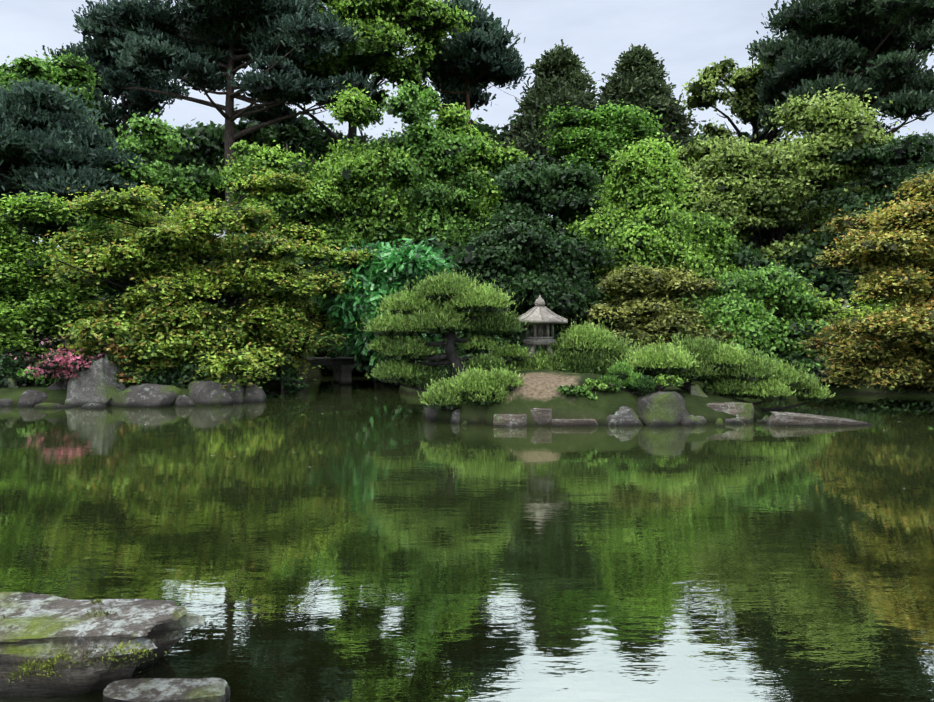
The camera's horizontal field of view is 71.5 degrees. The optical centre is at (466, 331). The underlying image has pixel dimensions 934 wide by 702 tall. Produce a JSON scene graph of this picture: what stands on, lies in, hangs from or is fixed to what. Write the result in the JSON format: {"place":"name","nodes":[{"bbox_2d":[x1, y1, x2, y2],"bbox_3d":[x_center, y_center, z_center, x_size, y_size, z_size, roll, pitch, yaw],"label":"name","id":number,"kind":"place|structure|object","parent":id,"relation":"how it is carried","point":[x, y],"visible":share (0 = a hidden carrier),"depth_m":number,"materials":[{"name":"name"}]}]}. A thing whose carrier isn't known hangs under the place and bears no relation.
{"place":"outdoors","nodes":[
{"label":"outdoors","id":0,"kind":"place"},
{"bbox_2d":[299,357,356,365],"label":"stone bridge deck","id":1,"kind":"structure","parent":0,"point":[336,361],"depth_m":21.39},
{"bbox_2d":[0,375,933,701],"bbox_3d":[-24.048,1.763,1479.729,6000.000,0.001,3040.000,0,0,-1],"label":"pond water","id":2,"kind":"structure","parent":0,"point":[350,545],"depth_m":5.34,"materials":[{"name":"liquid"}]},
{"bbox_2d":[0,592,205,695],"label":"foreground rock","id":3,"kind":"object","parent":2,"relation":"in","point":[33,626],"visible":0.79,"depth_m":3.20,"materials":[{"name":"stone"}]},
{"bbox_2d":[2,598,166,683],"bbox_3d":[-2.651,1.569,3.269,2.422,0.247,0.602,0,0,-1],"label":"moss","id":4,"kind":"object","parent":3,"relation":"on","point":[25,668],"visible":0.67,"depth_m":3.10,"materials":[{"name":"plant"}]},
{"bbox_2d":[103,678,229,701],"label":"foreground rock","id":5,"kind":"object","parent":2,"relation":"in","point":[173,690],"visible":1,"depth_m":3.07,"materials":[{"name":"stone"}]},
{"bbox_2d":[0,351,933,425],"bbox_3d":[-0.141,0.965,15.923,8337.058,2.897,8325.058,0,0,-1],"label":"ground","id":6,"kind":"structure","parent":0,"point":[538,388],"depth_m":12.58,"materials":[{"name":"plant"}]},
{"bbox_2d":[0,399,11,406],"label":"shore rock","id":7,"kind":"object","parent":6,"relation":"on","point":[5,402],"visible":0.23,"depth_m":15.28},
{"bbox_2d":[1,378,16,387],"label":"shore rock","id":8,"kind":"object","parent":6,"relation":"on","point":[12,383],"visible":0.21,"depth_m":16.00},
{"bbox_2d":[1,351,36,363],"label":"flowering shrub","id":9,"kind":"object","parent":6,"relation":"on","point":[23,356],"visible":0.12,"depth_m":16.63,"materials":[{"name":"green plant"}]},
{"bbox_2d":[0,349,39,388],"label":"bank shrub","id":10,"kind":"object","parent":6,"relation":"on","point":[10,366],"visible":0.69,"depth_m":16.19,"materials":[{"name":"green plant"}]},
{"bbox_2d":[17,390,47,406],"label":"shore rock","id":11,"kind":"object","parent":6,"relation":"on","point":[29,398],"visible":0.46,"depth_m":15.32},
{"bbox_2d":[21,311,46,364],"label":"shrub","id":12,"kind":"object","parent":6,"relation":"on","point":[35,338],"visible":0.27,"depth_m":17.95,"materials":[{"name":"green plant"}]},
{"bbox_2d":[16,360,62,386],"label":"bank shrub","id":13,"kind":"object","parent":6,"relation":"on","point":[45,381],"visible":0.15,"depth_m":16.24,"materials":[{"name":"green plant"}]},
{"bbox_2d":[30,335,56,364],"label":"flowering shrub","id":14,"kind":"object","parent":6,"relation":"on","point":[45,343],"visible":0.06,"depth_m":17.14,"materials":[{"name":"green plant"}]},
{"bbox_2d":[34,403,73,408],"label":"shore rock","id":15,"kind":"object","parent":6,"relation":"on","point":[48,405],"visible":0.21,"depth_m":14.90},
{"bbox_2d":[0,185,111,354],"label":"maple tree","id":16,"kind":"object","parent":6,"relation":"on","point":[23,289],"visible":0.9,"depth_m":18.46,"materials":[{"name":"green plant"}]},
{"bbox_2d":[47,380,65,389],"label":"shore rock","id":17,"kind":"object","parent":6,"relation":"on","point":[57,385],"visible":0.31,"depth_m":15.83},
{"bbox_2d":[0,48,113,129],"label":"broad tree","id":18,"kind":"object","parent":6,"relation":"on","point":[67,72],"visible":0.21,"depth_m":40.33,"materials":[{"name":"green plant"}]},
{"bbox_2d":[25,346,97,388],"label":"flowering shrub","id":19,"kind":"object","parent":6,"relation":"on","point":[63,363],"visible":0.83,"depth_m":15.45,"materials":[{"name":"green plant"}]},
{"bbox_2d":[0,174,125,253],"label":"tree","id":20,"kind":"object","parent":6,"relation":"on","point":[35,228],"visible":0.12,"depth_m":31.19,"materials":[{"name":"green plant"}]},
{"bbox_2d":[57,323,73,346],"bbox_3d":[-11.773,0.406,19.034,0.608,1.823,0.526,0,0,-1],"label":"kasuga lantern","id":21,"kind":"object","parent":6,"relation":"on","point":[63,340],"visible":0.21,"depth_m":18.94,"materials":[{"name":"stone"}]},
{"bbox_2d":[0,73,159,216],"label":"pine","id":22,"kind":"object","parent":6,"relation":"on","point":[52,139],"visible":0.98,"depth_m":24.23,"materials":[{"name":"green plant"}]},
{"bbox_2d":[81,403,107,408],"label":"shore rock","id":23,"kind":"object","parent":6,"relation":"on","point":[93,406],"visible":0.21,"depth_m":14.88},
{"bbox_2d":[46,286,144,346],"bbox_3d":[-13.721,-0.233,25.253,7.012,4.732,5.049,0,0,-26],"label":"shrub","id":24,"kind":"object","parent":6,"relation":"on","point":[110,292],"visible":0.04,"depth_m":24.02,"materials":[{"name":"green plant"}]},
{"bbox_2d":[64,357,128,406],"bbox_3d":[-8.990,1.319,15.780,1.552,1.488,1.096,0,0,-1],"label":"shore rock","id":25,"kind":"object","parent":6,"relation":"on","point":[95,383],"visible":0.44,"depth_m":15.37,"materials":[{"name":"stone"}]},
{"bbox_2d":[92,350,110,359],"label":"flowering shrub","id":26,"kind":"object","parent":6,"relation":"on","point":[101,354],"visible":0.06,"depth_m":16.03,"materials":[{"name":"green plant"}]},
{"bbox_2d":[36,2,189,150],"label":"tall pine","id":27,"kind":"object","parent":6,"relation":"on","point":[143,102],"visible":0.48,"depth_m":45.25,"materials":[{"name":"green plant"}]},
{"bbox_2d":[89,333,142,388],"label":"shrub","id":28,"kind":"object","parent":6,"relation":"on","point":[126,360],"visible":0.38,"depth_m":15.82,"materials":[{"name":"green plant"}]},
{"bbox_2d":[109,383,181,407],"bbox_3d":[-7.676,1.651,15.649,1.619,0.824,1.181,0,0,23],"label":"shore rock","id":29,"kind":"object","parent":6,"relation":"on","point":[148,395],"visible":0.58,"depth_m":15.25,"materials":[{"name":"stone"}]},
{"bbox_2d":[53,109,239,291],"bbox_3d":[-13.142,-4.082,27.447,9.146,10.376,8.091,0,0,-1],"label":"tree","id":30,"kind":"object","parent":6,"relation":"on","point":[183,183],"visible":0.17,"depth_m":26.59,"materials":[{"name":"green plant"}]},
{"bbox_2d":[112,360,183,390],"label":"bank shrub","id":31,"kind":"object","parent":6,"relation":"on","point":[164,378],"visible":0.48,"depth_m":16.14,"materials":[{"name":"green plant"}]},
{"bbox_2d":[98,118,223,204],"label":"tree","id":32,"kind":"object","parent":6,"relation":"on","point":[184,156],"visible":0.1,"depth_m":50.93,"materials":[{"name":"green plant"}]},
{"bbox_2d":[175,395,194,406],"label":"shore rock","id":33,"kind":"object","parent":6,"relation":"on","point":[182,400],"visible":0.35,"depth_m":15.29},
{"bbox_2d":[132,260,258,335],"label":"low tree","id":34,"kind":"object","parent":6,"relation":"on","point":[205,261],"visible":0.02,"depth_m":25.18,"materials":[{"name":"green plant"}]},
{"bbox_2d":[33,167,377,390],"bbox_3d":[-7.897,-1.640,19.034,10.121,6.554,7.932,0,0,-1],"label":"maple tree","id":35,"kind":"object","parent":6,"relation":"on","point":[171,328],"visible":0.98,"depth_m":17.28,"materials":[{"name":"green plant"}]},
{"bbox_2d":[188,381,233,404],"bbox_3d":[-6.243,1.626,15.832,1.196,0.874,0.913,0,0,-1],"label":"shore rock","id":36,"kind":"object","parent":6,"relation":"on","point":[206,392],"visible":0.75,"depth_m":15.51,"materials":[{"name":"stone"}]},
{"bbox_2d":[170,347,264,387],"bbox_3d":[-6.586,0.989,16.899,2.480,1.540,2.284,0,0,-1],"label":"bank shrub","id":37,"kind":"object","parent":6,"relation":"on","point":[189,374],"visible":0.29,"depth_m":16.21,"materials":[{"name":"green plant"}]},
{"bbox_2d":[76,0,382,236],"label":"tall pine","id":38,"kind":"object","parent":6,"relation":"on","point":[212,46],"visible":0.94,"depth_m":37.66,"materials":[{"name":"green plant"}]},
{"bbox_2d":[221,378,244,403],"bbox_3d":[-5.833,1.594,16.028,0.686,0.937,0.732,0,0,-1],"label":"shore rock","id":39,"kind":"object","parent":6,"relation":"on","point":[236,395],"visible":0.25,"depth_m":15.88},
{"bbox_2d":[186,232,316,343],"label":"tree","id":40,"kind":"object","parent":6,"relation":"on","point":[241,297],"visible":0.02,"depth_m":23.90,"materials":[{"name":"green plant"}]},
{"bbox_2d":[244,384,265,401],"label":"shore rock","id":41,"kind":"object","parent":6,"relation":"on","point":[253,393],"visible":0.25,"depth_m":16.19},
{"bbox_2d":[209,140,350,268],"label":"tree","id":42,"kind":"object","parent":6,"relation":"on","point":[295,208],"visible":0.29,"depth_m":28.14,"materials":[{"name":"green plant"}]},
{"bbox_2d":[265,365,308,396],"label":"bank shrub","id":43,"kind":"object","parent":6,"relation":"on","point":[289,381],"visible":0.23,"depth_m":17.79,"materials":[{"name":"green plant"}]},
{"bbox_2d":[195,104,402,204],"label":"tree","id":44,"kind":"object","parent":6,"relation":"on","point":[312,137],"visible":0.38,"depth_m":49.68,"materials":[{"name":"green plant"}]},
{"bbox_2d":[265,339,338,356],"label":"bank shrub","id":45,"kind":"object","parent":6,"relation":"on","point":[322,353],"depth_m":25.43,"materials":[{"name":"green plant"}]},
{"bbox_2d":[293,260,365,369],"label":"tree","id":46,"kind":"object","parent":6,"relation":"on","point":[309,268],"depth_m":26.01,"materials":[{"name":"green plant"}]},
{"bbox_2d":[319,351,355,371],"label":"bank shrub","id":47,"kind":"object","parent":6,"relation":"on","point":[326,367],"visible":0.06,"depth_m":25.30,"materials":[{"name":"green plant"}]},
{"bbox_2d":[296,365,387,384],"bbox_3d":[-4.939,1.883,21.896,4.822,1.560,1.540,0,0,-24],"label":"bridge support","id":48,"kind":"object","parent":6,"relation":"on","point":[342,374],"depth_m":21.63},
{"bbox_2d":[253,0,478,148],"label":"broad tree","id":49,"kind":"object","parent":6,"relation":"on","point":[387,27],"visible":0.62,"depth_m":43.15,"materials":[{"name":"green plant"}]},
{"bbox_2d":[300,80,437,253],"bbox_3d":[-4.639,-4.917,30.516,6.728,13.024,6.530,0,0,-1],"label":"tree","id":50,"kind":"object","parent":6,"relation":"on","point":[371,205],"visible":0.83,"depth_m":28.79,"materials":[{"name":"green plant"}]},
{"bbox_2d":[310,236,477,384],"bbox_3d":[-2.393,-0.139,21.224,5.898,6.009,5.741,0,0,-1],"label":"glossy tree","id":51,"kind":"object","parent":6,"relation":"on","point":[387,270],"visible":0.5,"depth_m":19.78,"materials":[{"name":"green plant"}]},
{"bbox_2d":[355,231,459,374],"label":"low tree","id":52,"kind":"object","parent":6,"relation":"on","point":[445,251],"depth_m":26.46,"materials":[{"name":"green plant"}]},
{"bbox_2d":[350,79,493,251],"bbox_3d":[-1.734,-5.256,30.534,7.048,12.473,6.053,0,0,-1],"label":"tree","id":53,"kind":"object","parent":6,"relation":"on","point":[434,205],"visible":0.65,"depth_m":29.33,"materials":[{"name":"green plant"}]},
{"bbox_2d":[424,403,437,420],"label":"island rock","id":54,"kind":"object","parent":6,"relation":"on","point":[430,414],"visible":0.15,"depth_m":12.84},
{"bbox_2d":[392,336,473,368],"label":"bank shrub","id":55,"kind":"object","parent":6,"relation":"on","point":[441,349],"visible":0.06,"depth_m":18.83,"materials":[{"name":"green plant"}]},
{"bbox_2d":[356,268,535,391],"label":"island pine","id":56,"kind":"object","parent":6,"relation":"on","point":[450,305],"visible":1,"depth_m":13.36,"materials":[{"name":"green plant"}]},
{"bbox_2d":[426,355,469,381],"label":"bank shrub","id":57,"kind":"object","parent":6,"relation":"on","point":[448,368],"visible":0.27,"depth_m":18.50,"materials":[{"name":"green plant"}]},
{"bbox_2d":[450,409,459,423],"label":"island rock","id":58,"kind":"object","parent":6,"relation":"on","point":[455,418],"visible":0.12,"depth_m":12.50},
{"bbox_2d":[395,0,527,124],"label":"tree","id":59,"kind":"object","parent":6,"relation":"on","point":[469,66],"visible":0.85,"depth_m":48.07,"materials":[{"name":"green plant"}]},
{"bbox_2d":[417,360,525,410],"bbox_3d":[0.118,1.076,12.657,2.222,1.025,1.376,0,0,-1],"label":"shrub","id":60,"kind":"object","parent":6,"relation":"on","point":[478,385],"visible":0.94,"depth_m":12.37,"materials":[{"name":"green plant"}]},
{"bbox_2d":[427,102,533,241],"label":"tree","id":61,"kind":"object","parent":6,"relation":"on","point":[451,117],"visible":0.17,"depth_m":30.68,"materials":[{"name":"green plant"}]},
{"bbox_2d":[445,245,530,328],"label":"low tree","id":62,"kind":"object","parent":6,"relation":"on","point":[457,254],"depth_m":26.55,"materials":[{"name":"green plant"}]},
{"bbox_2d":[398,114,601,215],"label":"tree","id":63,"kind":"object","parent":6,"relation":"on","point":[483,128],"visible":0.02,"depth_m":52.25,"materials":[{"name":"green plant"}]},
{"bbox_2d":[455,329,550,368],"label":"bank shrub","id":64,"kind":"object","parent":6,"relation":"on","point":[522,337],"visible":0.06,"depth_m":19.62,"materials":[{"name":"green plant"}]},
{"bbox_2d":[493,414,526,426],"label":"stone block","id":65,"kind":"structure","parent":6,"relation":"on","point":[509,420],"depth_m":12.07,"materials":[{"name":"stone"}]},
{"bbox_2d":[433,217,632,343],"bbox_3d":[1.929,-0.963,21.781,7.469,5.331,6.348,0,0,-1],"label":"dark tree","id":66,"kind":"object","parent":6,"relation":"on","point":[529,263],"visible":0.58,"depth_m":20.23,"materials":[{"name":"green plant"}]},
{"bbox_2d":[530,408,551,424],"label":"island rock","id":67,"kind":"object","parent":6,"relation":"on","point":[541,416],"visible":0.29,"depth_m":12.11,"materials":[{"name":"stone"}]},
{"bbox_2d":[515,295,567,367],"bbox_3d":[1.629,0.108,14.502,1.263,1.887,1.263,0,0,-1],"label":"stone lantern","id":68,"kind":"object","parent":6,"relation":"on","point":[541,315],"visible":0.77,"depth_m":14.26,"materials":[{"name":"stone"}]},
{"bbox_2d":[480,150,604,240],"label":"tree","id":69,"kind":"object","parent":6,"relation":"on","point":[534,190],"visible":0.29,"depth_m":25.54,"materials":[{"name":"green plant"}]},
{"bbox_2d":[521,328,564,354],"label":"bank shrub","id":70,"kind":"object","parent":6,"relation":"on","point":[539,346],"visible":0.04,"depth_m":19.67,"materials":[{"name":"green plant"}]},
{"bbox_2d":[490,39,605,167],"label":"conifer","id":71,"kind":"object","parent":6,"relation":"on","point":[562,78],"visible":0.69,"depth_m":46.40,"materials":[{"name":"green plant"}]},
{"bbox_2d":[551,419,597,426],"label":"stone slab","id":72,"kind":"structure","parent":6,"relation":"on","point":[573,422],"depth_m":12.03,"materials":[{"name":"stone"}]},
{"bbox_2d":[556,384,597,399],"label":"island shrub","id":73,"kind":"object","parent":6,"relation":"on","point":[575,391],"visible":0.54,"depth_m":12.28,"materials":[{"name":"green plant"}]},
{"bbox_2d":[497,315,657,375],"bbox_3d":[2.339,0.483,14.327,3.547,1.623,1.931,0,0,-1],"label":"shrub","id":74,"kind":"object","parent":6,"relation":"on","point":[598,348],"visible":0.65,"depth_m":14.08,"materials":[{"name":"green plant"}]},
{"bbox_2d":[583,378,619,392],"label":"lime shrub","id":75,"kind":"object","parent":6,"relation":"on","point":[594,383],"visible":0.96,"depth_m":12.53,"materials":[{"name":"green plant"}]},
{"bbox_2d":[533,99,678,216],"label":"broadleaf tree","id":76,"kind":"object","parent":6,"relation":"on","point":[590,137],"visible":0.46,"depth_m":31.88,"materials":[{"name":"green plant"}]},
{"bbox_2d":[603,415,642,425],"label":"island rock","id":77,"kind":"object","parent":6,"relation":"on","point":[625,421],"visible":0.27,"depth_m":12.14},
{"bbox_2d":[608,406,638,425],"bbox_3d":[2.903,1.728,12.354,0.827,0.671,0.568,0,0,-1],"label":"island rock","id":78,"kind":"object","parent":6,"relation":"on","point":[624,411],"visible":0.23,"depth_m":12.26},
{"bbox_2d":[597,359,658,393],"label":"shrub","id":79,"kind":"object","parent":6,"relation":"on","point":[637,381],"visible":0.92,"depth_m":12.67,"materials":[{"name":"green plant"}]},
{"bbox_2d":[619,371,664,386],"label":"bank shrub","id":80,"kind":"object","parent":6,"relation":"on","point":[650,377],"depth_m":18.42,"materials":[{"name":"green plant"}]},
{"bbox_2d":[586,43,705,164],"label":"conifer","id":81,"kind":"object","parent":6,"relation":"on","point":[640,74],"visible":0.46,"depth_m":46.46,"materials":[{"name":"green plant"}]},
{"bbox_2d":[563,132,750,299],"bbox_3d":[7.283,-2.934,24.585,7.987,8.627,6.995,0,0,-1],"label":"maple tree","id":82,"kind":"object","parent":6,"relation":"on","point":[645,220],"visible":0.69,"depth_m":23.24,"materials":[{"name":"green plant"}]},
{"bbox_2d":[559,261,755,360],"bbox_3d":[5.586,-0.358,20.995,6.546,3.810,6.245,0,0,-1],"label":"shrub","id":83,"kind":"object","parent":6,"relation":"on","point":[639,311],"visible":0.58,"depth_m":19.83,"materials":[{"name":"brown plant"}]},
{"bbox_2d":[636,391,690,426],"bbox_3d":[3.726,1.603,12.500,1.038,0.920,0.955,0,0,-1],"label":"island rock","id":84,"kind":"object","parent":6,"relation":"on","point":[661,409],"visible":0.58,"depth_m":12.21,"materials":[{"name":"stone"}]},
{"bbox_2d":[642,373,687,395],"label":"lime shrub","id":85,"kind":"object","parent":6,"relation":"on","point":[664,381],"visible":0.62,"depth_m":12.78,"materials":[{"name":"green plant"}]},
{"bbox_2d":[680,417,690,425],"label":"island rock","id":86,"kind":"object","parent":6,"relation":"on","point":[685,421],"visible":0.35,"depth_m":12.15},
{"bbox_2d":[688,415,696,424],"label":"island rock","id":87,"kind":"object","parent":6,"relation":"on","point":[693,418],"visible":0.15,"depth_m":12.23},
{"bbox_2d":[688,384,707,396],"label":"island rock","id":88,"kind":"object","parent":6,"relation":"on","point":[696,389],"visible":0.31,"depth_m":13.14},
{"bbox_2d":[694,416,706,424],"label":"island rock","id":89,"kind":"object","parent":6,"relation":"on","point":[701,420],"visible":0.29,"depth_m":12.22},
{"bbox_2d":[714,418,723,426],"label":"island rock","id":90,"kind":"object","parent":6,"relation":"on","point":[719,422],"visible":0.23,"depth_m":12.07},
{"bbox_2d":[606,325,835,411],"bbox_3d":[5.373,0.780,13.546,4.875,1.837,2.166,0,0,-1],"label":"shrub","id":91,"kind":"object","parent":6,"relation":"on","point":[726,368],"visible":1,"depth_m":13.22,"materials":[{"name":"green plant"}]},
{"bbox_2d":[706,402,753,422],"bbox_3d":[5.094,1.736,12.843,1.133,0.653,0.785,0,0,-1],"label":"island rock","id":92,"kind":"object","parent":6,"relation":"on","point":[744,412],"visible":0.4,"depth_m":12.61,"materials":[{"name":"stone"}]},
{"bbox_2d":[724,418,742,423],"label":"island rock","id":93,"kind":"object","parent":6,"relation":"on","point":[734,421],"visible":0.29,"depth_m":12.38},
{"bbox_2d":[677,123,794,211],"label":"tree","id":94,"kind":"object","parent":6,"relation":"on","point":[749,136],"depth_m":51.54,"materials":[{"name":"green plant"}]},
{"bbox_2d":[675,40,805,147],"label":"broad tree","id":95,"kind":"object","parent":6,"relation":"on","point":[742,99],"visible":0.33,"depth_m":42.42,"materials":[{"name":"green plant"}]},
{"bbox_2d":[657,262,833,370],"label":"bank tree","id":96,"kind":"object","parent":6,"relation":"on","point":[739,306],"visible":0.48,"depth_m":19.86,"materials":[{"name":"green plant"}]},
{"bbox_2d":[698,219,793,298],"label":"low tree","id":97,"kind":"object","parent":6,"relation":"on","point":[743,256],"visible":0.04,"depth_m":24.68,"materials":[{"name":"green plant"}]},
{"bbox_2d":[757,415,769,423],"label":"island rock","id":98,"kind":"object","parent":6,"relation":"on","point":[764,419],"visible":0.06,"depth_m":12.40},
{"bbox_2d":[670,84,913,270],"bbox_3d":[13.609,-4.869,30.080,12.206,11.924,9.007,0,0,-1],"label":"olive tree","id":99,"kind":"object","parent":6,"relation":"on","point":[763,190],"visible":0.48,"depth_m":27.89,"materials":[{"name":"green plant"}]},
{"bbox_2d":[767,349,832,370],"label":"bank shrub","id":100,"kind":"object","parent":6,"relation":"on","point":[804,359],"visible":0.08,"depth_m":19.52,"materials":[{"name":"green plant"}]},
{"bbox_2d":[745,182,868,253],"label":"tree","id":101,"kind":"object","parent":6,"relation":"on","point":[791,230],"depth_m":32.76,"materials":[{"name":"green plant"}]},
{"bbox_2d":[766,412,872,425],"bbox_3d":[6.678,2.184,12.488,2.838,1.290,1.104,0,0,-1],"label":"island rock","id":102,"kind":"object","parent":6,"relation":"on","point":[786,419],"visible":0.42,"depth_m":12.09,"materials":[{"name":"stone"}]},
{"bbox_2d":[800,363,849,387],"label":"bank shrub","id":103,"kind":"object","parent":6,"relation":"on","point":[817,373],"visible":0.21,"depth_m":18.41,"materials":[{"name":"green plant"}]},
{"bbox_2d":[763,234,896,323],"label":"low tree","id":104,"kind":"object","parent":6,"relation":"on","point":[826,279],"visible":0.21,"depth_m":26.34,"materials":[{"name":"green plant"}]},
{"bbox_2d":[754,282,916,356],"bbox_3d":[12.146,-0.013,21.856,6.582,3.393,5.671,0,0,-1],"label":"shrub","id":105,"kind":"object","parent":6,"relation":"on","point":[826,307],"visible":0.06,"depth_m":20.80,"materials":[{"name":"green plant"}]},
{"bbox_2d":[745,0,933,185],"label":"pine tree","id":106,"kind":"object","parent":6,"relation":"on","point":[856,47],"visible":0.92,"depth_m":35.95,"materials":[{"name":"green plant"}]},
{"bbox_2d":[792,167,933,393],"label":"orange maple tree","id":107,"kind":"object","parent":6,"relation":"on","point":[892,251],"visible":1,"depth_m":14.08,"materials":[{"name":"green plant"}]},
{"bbox_2d":[799,129,933,308],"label":"tree","id":108,"kind":"object","parent":6,"relation":"on","point":[906,151],"visible":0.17,"depth_m":26.32,"materials":[{"name":"green plant"}]},
{"bbox_2d":[838,139,933,185],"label":"tree","id":109,"kind":"object","parent":6,"relation":"on","point":[930,159],"visible":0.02,"depth_m":47.46,"materials":[{"name":"green plant"}]},
{"bbox_2d":[0,0,933,249],"label":"sky","id":110,"kind":"structure","parent":0,"point":[690,35],"materials":[{"name":"white"}]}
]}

